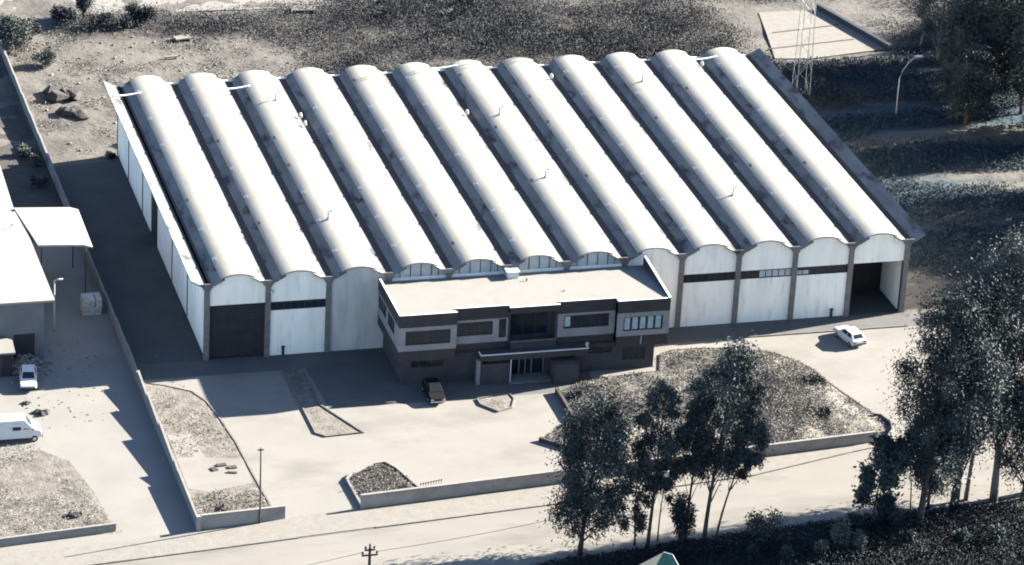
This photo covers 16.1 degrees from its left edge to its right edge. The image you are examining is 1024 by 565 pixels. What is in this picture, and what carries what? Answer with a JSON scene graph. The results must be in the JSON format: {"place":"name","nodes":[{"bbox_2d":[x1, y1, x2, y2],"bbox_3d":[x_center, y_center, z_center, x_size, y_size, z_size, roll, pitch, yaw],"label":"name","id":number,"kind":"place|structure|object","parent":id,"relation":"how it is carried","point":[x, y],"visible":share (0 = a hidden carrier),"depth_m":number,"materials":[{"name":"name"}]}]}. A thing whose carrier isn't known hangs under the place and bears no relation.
{"place":"outdoors","nodes":[
{"label":"outdoors","id":0,"kind":"place"},
{"bbox_2d":[0,71,63,238],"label":"soil","id":1,"kind":"structure","parent":0,"point":[17,171],"depth_m":391.79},
{"bbox_2d":[15,142,33,156],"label":"shrub","id":2,"kind":"object","parent":1,"relation":"on","point":[25,150],"visible":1,"depth_m":395.14,"materials":[{"name":"green plant"}]},
{"bbox_2d":[29,152,42,165],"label":"shrub","id":3,"kind":"object","parent":1,"relation":"on","point":[36,159],"visible":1,"depth_m":392.92,"materials":[{"name":"green plant"}]},
{"bbox_2d":[29,174,49,186],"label":"shrub","id":4,"kind":"object","parent":1,"relation":"on","point":[37,181],"visible":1,"depth_m":387.62,"materials":[{"name":"green plant"}]},
{"bbox_2d":[0,449,110,537],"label":"lot soil","id":5,"kind":"structure","parent":0,"point":[39,472],"depth_m":325.15,"materials":[{"name":"beige soil"}]},
{"bbox_2d":[0,243,195,554],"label":"neighbour yard pavement","id":6,"kind":"structure","parent":0,"point":[118,460],"depth_m":339.18,"materials":[{"name":"concrete"}]},
{"bbox_2d":[0,338,14,376],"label":"hut","id":7,"kind":"object","parent":6,"relation":"on","point":[7,350],"visible":1,"depth_m":345.93,"materials":[{"name":"metal"}]},
{"bbox_2d":[0,413,42,441],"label":"van","id":8,"kind":"object","parent":6,"relation":"on","point":[17,425],"visible":1,"depth_m":333.60,"materials":[{"name":"white paint"}]},
{"bbox_2d":[0,167,54,358],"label":"neighbour building","id":9,"kind":"structure","parent":6,"relation":"on","point":[26,294],"depth_m":350.30,"materials":[{"name":"paint"}]},
{"bbox_2d":[14,333,34,358],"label":"door","id":10,"kind":"structure","parent":9,"relation":"in","point":[23,343],"depth_m":349.47,"materials":[{"name":"metal"}]},
{"bbox_2d":[19,364,36,389],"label":"car","id":11,"kind":"object","parent":6,"relation":"on","point":[28,376],"visible":1,"depth_m":344.15,"materials":[{"name":"white paint"}]},
{"bbox_2d":[14,207,92,292],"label":"canopy shelter","id":12,"kind":"object","parent":6,"relation":"on","point":[55,226],"visible":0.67,"depth_m":362.85,"materials":[{"name":"metal"}]},
{"bbox_2d":[0,522,115,546],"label":"lot wall","id":13,"kind":"structure","parent":6,"relation":"on","point":[55,534],"depth_m":317.67,"materials":[{"name":"concrete"}]},
{"bbox_2d":[80,292,101,315],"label":"block stack","id":14,"kind":"object","parent":6,"relation":"on","point":[91,303],"visible":1,"depth_m":359.44,"materials":[{"name":"concrete"}]},
{"bbox_2d":[54,160,202,364],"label":"side alley pavement","id":15,"kind":"structure","parent":0,"point":[101,197],"depth_m":370.99,"materials":[{"name":"concrete"}]},
{"bbox_2d":[0,0,387,15],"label":"road","id":16,"kind":"structure","parent":0,"point":[211,4],"depth_m":440.50,"materials":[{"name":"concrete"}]},
{"bbox_2d":[306,356,591,408],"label":"forecourt pavement","id":17,"kind":"structure","parent":0,"point":[364,385],"depth_m":348.87,"materials":[{"name":"concrete"}]},
{"bbox_2d":[422,378,445,402],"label":"car","id":18,"kind":"object","parent":17,"relation":"on","point":[432,389],"visible":1,"depth_m":346.07,"materials":[{"name":"paint"}]},
{"bbox_2d":[377,254,671,384],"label":"office building","id":19,"kind":"structure","parent":17,"relation":"on","point":[512,325],"depth_m":351.19,"materials":[{"name":"white concrete"}]},
{"bbox_2d":[411,360,442,367],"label":"window","id":20,"kind":"structure","parent":19,"relation":"in","point":[430,363],"depth_m":348.95,"materials":[{"name":"black glass"}]},
{"bbox_2d":[405,329,450,345],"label":"window","id":21,"kind":"structure","parent":19,"relation":"in","point":[443,335],"depth_m":346.92,"materials":[{"name":"black glass"}]},
{"bbox_2d":[457,321,492,336],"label":"window","id":22,"kind":"structure","parent":19,"relation":"in","point":[485,327],"depth_m":348.78,"materials":[{"name":"black glass"}]},
{"bbox_2d":[498,319,506,336],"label":"window","id":23,"kind":"structure","parent":19,"relation":"in","point":[502,322],"depth_m":349.55,"materials":[{"name":"black glass"}]},
{"bbox_2d":[508,358,543,373],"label":"entrance door","id":24,"kind":"structure","parent":19,"relation":"in","point":[532,365],"depth_m":352.29,"materials":[{"name":"black glass"}]},
{"bbox_2d":[509,312,547,335],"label":"window","id":25,"kind":"structure","parent":19,"relation":"in","point":[536,322],"depth_m":351.26,"materials":[{"name":"black glass"}]},
{"bbox_2d":[563,313,608,328],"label":"window","id":26,"kind":"structure","parent":19,"relation":"in","point":[602,319],"depth_m":351.69,"materials":[{"name":"black glass"}]},
{"bbox_2d":[588,346,611,353],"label":"window","id":27,"kind":"structure","parent":19,"relation":"in","point":[604,349],"depth_m":353.33,"materials":[{"name":"black glass"}]},
{"bbox_2d":[621,346,644,359],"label":"window","id":28,"kind":"structure","parent":19,"relation":"in","point":[628,353],"depth_m":354.45,"materials":[{"name":"black glass"}]},
{"bbox_2d":[623,315,662,330],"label":"window","id":29,"kind":"structure","parent":19,"relation":"in","point":[638,327],"depth_m":352.55,"materials":[{"name":"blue glass"}]},
{"bbox_2d":[118,156,896,359],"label":"warehouse floor","id":30,"kind":"structure","parent":0,"point":[870,301],"depth_m":371.58,"materials":[{"name":"concrete"}]},
{"bbox_2d":[0,0,1023,564],"bbox_3d":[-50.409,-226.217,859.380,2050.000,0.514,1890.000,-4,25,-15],"label":"ground","id":31,"kind":"structure","parent":0,"point":[80,134],"depth_m":423.80,"materials":[{"name":"beige soil"}]},
{"bbox_2d":[0,13,34,54],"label":"shrub","id":32,"kind":"object","parent":31,"relation":"on","point":[17,31],"visible":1,"depth_m":421.31,"materials":[{"name":"green plant"}]},
{"bbox_2d":[13,16,41,39],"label":"shrub","id":33,"kind":"object","parent":31,"relation":"on","point":[36,29],"visible":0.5,"depth_m":425.14,"materials":[{"name":"green plant"}]},
{"bbox_2d":[10,353,53,383],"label":"rubble","id":34,"kind":"object","parent":31,"relation":"on","point":[19,361],"visible":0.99,"depth_m":348.20,"materials":[{"name":"stone"}]},
{"bbox_2d":[31,48,56,67],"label":"shrub","id":35,"kind":"object","parent":31,"relation":"on","point":[45,56],"visible":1,"depth_m":419.31,"materials":[{"name":"green plant"}]},
{"bbox_2d":[43,85,81,101],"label":"earth mound","id":36,"kind":"object","parent":31,"relation":"on","point":[55,94],"visible":1,"depth_m":410.55,"materials":[{"name":"soil"}]},
{"bbox_2d":[48,5,77,25],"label":"shrub","id":37,"kind":"object","parent":31,"relation":"on","point":[58,12],"visible":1,"depth_m":431.05,"materials":[{"name":"green plant"}]},
{"bbox_2d":[55,105,91,119],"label":"earth mound","id":38,"kind":"object","parent":31,"relation":"on","point":[76,112],"visible":1,"depth_m":406.20,"materials":[{"name":"soil"}]},
{"bbox_2d":[75,0,94,15],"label":"shrub","id":39,"kind":"object","parent":31,"relation":"on","point":[83,5],"visible":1,"depth_m":433.49,"materials":[{"name":"green plant"}]},
{"bbox_2d":[0,40,200,530],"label":"boundary wall","id":40,"kind":"structure","parent":31,"relation":"on","point":[196,517],"depth_m":356.33,"materials":[{"name":"beige concrete"}]},
{"bbox_2d":[89,11,113,27],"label":"shrub","id":41,"kind":"object","parent":31,"relation":"on","point":[107,15],"visible":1,"depth_m":431.47,"materials":[{"name":"green plant"}]},
{"bbox_2d":[123,1,158,23],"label":"shrub","id":42,"kind":"object","parent":31,"relation":"on","point":[144,12],"visible":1,"depth_m":433.36,"materials":[{"name":"green plant"}]},
{"bbox_2d":[16,13,325,427],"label":"gravel litter","id":43,"kind":"object","parent":31,"relation":"on","point":[109,150],"visible":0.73,"depth_m":417.63,"materials":[{"name":"gravel"}]},
{"bbox_2d":[7,5,338,154],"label":"dry grass","id":44,"kind":"structure","parent":31,"relation":"on","point":[200,48],"depth_m":422.51,"materials":[{"name":"plant"}]},
{"bbox_2d":[144,383,271,514],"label":"long bed","id":45,"kind":"object","parent":31,"relation":"on","point":[189,400],"visible":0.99,"depth_m":337.82,"materials":[{"name":"soil"}]},
{"bbox_2d":[0,393,416,536],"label":"weeds","id":46,"kind":"object","parent":31,"relation":"on","point":[363,485],"visible":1,"depth_m":326.50,"materials":[{"name":"plant"}]},
{"bbox_2d":[201,505,285,529],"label":"street wall","id":47,"kind":"structure","parent":31,"relation":"on","point":[230,518],"depth_m":321.51,"materials":[{"name":"concrete"}]},
{"bbox_2d":[281,368,363,436],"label":"triangular bed","id":48,"kind":"object","parent":31,"relation":"on","point":[324,421],"visible":1,"depth_m":342.95,"materials":[{"name":"gravel"}]},
{"bbox_2d":[346,461,419,507],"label":"soil bed","id":49,"kind":"object","parent":31,"relation":"on","point":[359,487],"visible":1,"depth_m":330.67,"materials":[{"name":"soil"}]},
{"bbox_2d":[0,443,874,564],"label":"footpath","id":50,"kind":"structure","parent":31,"relation":"on","point":[317,524],"depth_m":322.69,"materials":[{"name":"beige concrete"}]},
{"bbox_2d":[258,448,263,522],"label":"utility pole","id":51,"kind":"object","parent":50,"relation":"on","point":[260,449],"visible":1,"depth_m":320.94,"materials":[{"name":"brown wood"}]},
{"bbox_2d":[87,446,876,564],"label":"street kerb","id":52,"kind":"structure","parent":50,"relation":"on","point":[209,549],"depth_m":323.98,"materials":[{"name":"concrete"}]},
{"bbox_2d":[46,0,985,110],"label":"scrub","id":53,"kind":"object","parent":31,"relation":"on","point":[458,8],"visible":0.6,"depth_m":435.55,"materials":[{"name":"beige plant"}]},
{"bbox_2d":[361,431,876,508],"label":"street wall","id":54,"kind":"structure","parent":31,"relation":"on","point":[413,494],"depth_m":330.10,"materials":[{"name":"grey concrete"}]},
{"bbox_2d":[640,552,677,564],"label":"kiosk","id":55,"kind":"object","parent":31,"relation":"on","point":[664,558],"visible":1,"depth_m":310.55,"materials":[{"name":"white metal"}]},
{"bbox_2d":[667,488,698,543],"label":"conifer","id":56,"kind":"object","parent":31,"relation":"on","point":[680,518],"visible":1,"depth_m":321.08,"materials":[{"name":"green plant"}]},
{"bbox_2d":[544,346,889,462],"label":"rough grass","id":57,"kind":"structure","parent":31,"relation":"on","point":[694,352],"depth_m":349.42,"materials":[{"name":"plant"}]},
{"bbox_2d":[801,373,826,385],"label":"shrub","id":58,"kind":"object","parent":57,"relation":"on","point":[812,377],"visible":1,"depth_m":353.41,"materials":[{"name":"green plant"}]},
{"bbox_2d":[744,542,758,561],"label":"shrub","id":59,"kind":"object","parent":31,"relation":"on","point":[752,549],"visible":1,"depth_m":319.96,"materials":[{"name":"green plant"}]},
{"bbox_2d":[743,505,787,544],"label":"shrub","id":60,"kind":"object","parent":31,"relation":"on","point":[756,522],"visible":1,"depth_m":322.78,"materials":[{"name":"green plant"}]},
{"bbox_2d":[531,496,1023,564],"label":"verge undergrowth","id":61,"kind":"object","parent":31,"relation":"on","point":[817,535],"visible":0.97,"depth_m":322.88,"materials":[{"name":"green plant"}]},
{"bbox_2d":[779,544,794,561],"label":"shrub","id":62,"kind":"object","parent":31,"relation":"on","point":[786,550],"visible":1,"depth_m":319.95,"materials":[{"name":"green plant"}]},
{"bbox_2d":[667,325,907,343],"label":"apron kerb","id":63,"kind":"structure","parent":31,"relation":"on","point":[782,334],"depth_m":363.52,"materials":[{"name":"concrete"}]},
{"bbox_2d":[792,0,816,94],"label":"lattice mast","id":64,"kind":"object","parent":31,"relation":"on","point":[805,43],"visible":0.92,"depth_m":420.70,"materials":[{"name":"metal"}]},
{"bbox_2d":[813,539,828,560],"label":"shrub","id":65,"kind":"object","parent":31,"relation":"on","point":[820,545],"visible":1,"depth_m":320.47,"materials":[{"name":"green plant"}]},
{"bbox_2d":[829,515,852,552],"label":"shrub","id":66,"kind":"object","parent":31,"relation":"on","point":[841,533],"visible":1,"depth_m":321.74,"materials":[{"name":"green plant"}]},
{"bbox_2d":[844,512,866,529],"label":"shrub","id":67,"kind":"object","parent":31,"relation":"on","point":[856,518],"visible":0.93,"depth_m":326.41,"materials":[{"name":"green plant"}]},
{"bbox_2d":[851,528,867,554],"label":"shrub","id":68,"kind":"object","parent":31,"relation":"on","point":[859,540],"visible":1,"depth_m":321.80,"materials":[{"name":"green plant"}]},
{"bbox_2d":[851,429,911,525],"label":"tree","id":69,"kind":"object","parent":31,"relation":"on","point":[884,453],"visible":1,"depth_m":324.42,"materials":[{"name":"green plant"}]},
{"bbox_2d":[745,41,1023,326],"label":"meadow grass","id":70,"kind":"structure","parent":31,"relation":"on","point":[895,62],"depth_m":409.46,"materials":[{"name":"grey plant"}]},
{"bbox_2d":[875,504,904,529],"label":"shrub","id":71,"kind":"object","parent":31,"relation":"on","point":[896,518],"visible":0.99,"depth_m":326.79,"materials":[{"name":"green plant"}]},
{"bbox_2d":[899,527,918,549],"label":"shrub","id":72,"kind":"object","parent":31,"relation":"on","point":[908,536],"visible":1,"depth_m":323.19,"materials":[{"name":"green plant"}]},
{"bbox_2d":[892,426,932,527],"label":"tree","id":73,"kind":"object","parent":31,"relation":"on","point":[918,470],"visible":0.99,"depth_m":323.65,"materials":[{"name":"green plant"}]},
{"bbox_2d":[906,0,968,62],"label":"tree","id":74,"kind":"object","parent":31,"relation":"on","point":[928,24],"visible":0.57,"depth_m":433.42,"materials":[{"name":"green plant"}]},
{"bbox_2d":[877,248,1023,527],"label":"tree","id":75,"kind":"object","parent":31,"relation":"on","point":[957,310],"visible":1,"depth_m":321.49,"materials":[{"name":"green plant"}]},
{"bbox_2d":[949,527,971,547],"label":"shrub","id":76,"kind":"object","parent":31,"relation":"on","point":[960,534],"visible":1,"depth_m":324.38,"materials":[{"name":"green plant"}]},
{"bbox_2d":[932,0,990,75],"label":"tree","id":77,"kind":"object","parent":31,"relation":"on","point":[953,19],"visible":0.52,"depth_m":424.35,"materials":[{"name":"green plant"}]},
{"bbox_2d":[910,250,1023,513],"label":"tree","id":78,"kind":"object","parent":31,"relation":"on","point":[997,295],"visible":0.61,"depth_m":322.75,"materials":[{"name":"green plant"}]},
{"bbox_2d":[932,19,1002,106],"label":"tree","id":79,"kind":"object","parent":31,"relation":"on","point":[967,36],"visible":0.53,"depth_m":419.76,"materials":[{"name":"green plant"}]},
{"bbox_2d":[943,38,1000,124],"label":"tree","id":80,"kind":"object","parent":31,"relation":"on","point":[973,81],"visible":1,"depth_m":415.23,"materials":[{"name":"green plant"}]},
{"bbox_2d":[941,0,1009,42],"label":"tree","id":81,"kind":"object","parent":31,"relation":"on","point":[988,21],"visible":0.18,"depth_m":426.97,"materials":[{"name":"green plant"}]},
{"bbox_2d":[959,0,1023,90],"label":"tree","id":82,"kind":"object","parent":31,"relation":"on","point":[993,27],"visible":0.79,"depth_m":421.53,"materials":[{"name":"green plant"}]},
{"bbox_2d":[986,523,1009,547],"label":"shrub","id":83,"kind":"object","parent":31,"relation":"on","point":[999,533],"visible":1,"depth_m":324.65,"materials":[{"name":"green plant"}]},
{"bbox_2d":[982,339,1023,500],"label":"tree","id":84,"kind":"object","parent":31,"relation":"on","point":[1009,458],"visible":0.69,"depth_m":330.40,"materials":[{"name":"green plant"}]},
{"bbox_2d":[982,0,1023,89],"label":"tree","id":85,"kind":"object","parent":31,"relation":"on","point":[1005,82],"visible":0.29,"depth_m":425.22,"materials":[{"name":"green plant"}]},
{"bbox_2d":[993,0,1023,114],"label":"tree","id":86,"kind":"object","parent":31,"relation":"on","point":[1018,39],"visible":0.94,"depth_m":418.70,"materials":[{"name":"green plant"}]},
{"bbox_2d":[103,47,925,360],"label":"warehouse","id":87,"kind":"structure","parent":0,"point":[297,211],"depth_m":372.72,"materials":[{"name":"metal"}]},
{"bbox_2d":[151,195,156,240],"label":"sliding door","id":88,"kind":"structure","parent":87,"relation":"in","point":[154,206],"depth_m":376.57,"materials":[{"name":"metal"}]},
{"bbox_2d":[136,310,923,379],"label":"apron pavement","id":89,"kind":"structure","parent":0,"point":[280,362],"depth_m":354.84,"materials":[{"name":"concrete"}]},
{"bbox_2d":[102,436,1023,564],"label":"road","id":90,"kind":"structure","parent":0,"point":[815,491],"depth_m":324.53,"materials":[{"name":"beige asphalt"}]},
{"bbox_2d":[361,543,377,564],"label":"power pole","id":91,"kind":"object","parent":90,"relation":"on","point":[369,554],"visible":1,"depth_m":307.03,"materials":[{"name":"brown wood"}]},
{"bbox_2d":[381,489,671,550],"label":"power cable","id":92,"kind":"object","parent":91,"relation":"attached to","point":[514,527],"visible":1,"depth_m":312.67,"materials":[{"name":"metal"}]},
{"bbox_2d":[496,544,535,556],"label":"road patch","id":93,"kind":"object","parent":90,"relation":"on","point":[514,550],"visible":1,"depth_m":320.25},
{"bbox_2d":[537,382,657,554],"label":"tree","id":94,"kind":"object","parent":90,"relation":"on","point":[578,497],"visible":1,"depth_m":315.42,"materials":[{"name":"green plant"}]},
{"bbox_2d":[614,450,655,545],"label":"tree","id":95,"kind":"object","parent":90,"relation":"on","point":[639,519],"visible":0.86,"depth_m":320.30,"materials":[{"name":"green plant"}]},
{"bbox_2d":[629,375,693,547],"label":"tree","id":96,"kind":"object","parent":90,"relation":"on","point":[668,450],"visible":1,"depth_m":316.57,"materials":[{"name":"green plant"}]},
{"bbox_2d":[653,448,680,540],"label":"tree","id":97,"kind":"object","parent":90,"relation":"on","point":[673,477],"visible":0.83,"depth_m":320.55,"materials":[{"name":"green plant"}]},
{"bbox_2d":[666,390,726,539],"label":"tree","id":98,"kind":"object","parent":90,"relation":"on","point":[696,471],"visible":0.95,"depth_m":318.39,"materials":[{"name":"green plant"}]},
{"bbox_2d":[673,326,771,542],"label":"tree","id":99,"kind":"object","parent":90,"relation":"on","point":[744,410],"visible":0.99,"depth_m":317.34,"materials":[{"name":"green plant"}]},
{"bbox_2d":[714,417,774,541],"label":"tree","id":100,"kind":"object","parent":90,"relation":"on","point":[763,444],"visible":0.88,"depth_m":319.93,"materials":[{"name":"green plant"}]},
{"bbox_2d":[902,403,966,506],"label":"tree","id":101,"kind":"object","parent":90,"relation":"on","point":[931,485],"visible":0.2,"depth_m":329.78,"materials":[{"name":"green plant"}]},
{"bbox_2d":[941,217,1023,502],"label":"tree","id":102,"kind":"object","parent":90,"relation":"on","point":[1015,252],"visible":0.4,"depth_m":324.61,"materials":[{"name":"green plant"}]},
{"bbox_2d":[963,268,1023,500],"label":"tree","id":103,"kind":"object","parent":90,"relation":"on","point":[966,494],"visible":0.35,"depth_m":325.81,"materials":[{"name":"green plant"}]},
{"bbox_2d":[143,320,1023,517],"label":"yard pavement","id":104,"kind":"structure","parent":0,"point":[306,469],"depth_m":341.48,"materials":[{"name":"concrete"}]},
{"bbox_2d":[167,432,252,491],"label":"bed slab","id":105,"kind":"structure","parent":104,"relation":"on","point":[198,473],"depth_m":331.18,"materials":[{"name":"concrete"}]},
{"bbox_2d":[477,392,514,411],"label":"entrance bed","id":106,"kind":"object","parent":104,"relation":"on","point":[501,402],"visible":1,"depth_m":346.56,"materials":[{"name":"gravel"}]},
{"bbox_2d":[555,387,579,417],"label":"bed wall","id":107,"kind":"structure","parent":104,"relation":"on","point":[564,402],"depth_m":346.81,"materials":[{"name":"concrete"}]},
{"bbox_2d":[833,325,866,346],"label":"car","id":108,"kind":"object","parent":104,"relation":"on","point":[851,336],"visible":1,"depth_m":362.02,"materials":[{"name":"white paint"}]},
{"bbox_2d":[759,10,884,58],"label":"court pavement","id":109,"kind":"structure","parent":0,"point":[785,21],"depth_m":441.71,"materials":[{"name":"beige concrete"}]},
{"bbox_2d":[816,4,891,49],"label":"court wall","id":110,"kind":"structure","parent":109,"relation":"on","point":[886,45],"depth_m":444.23,"materials":[{"name":"concrete"}]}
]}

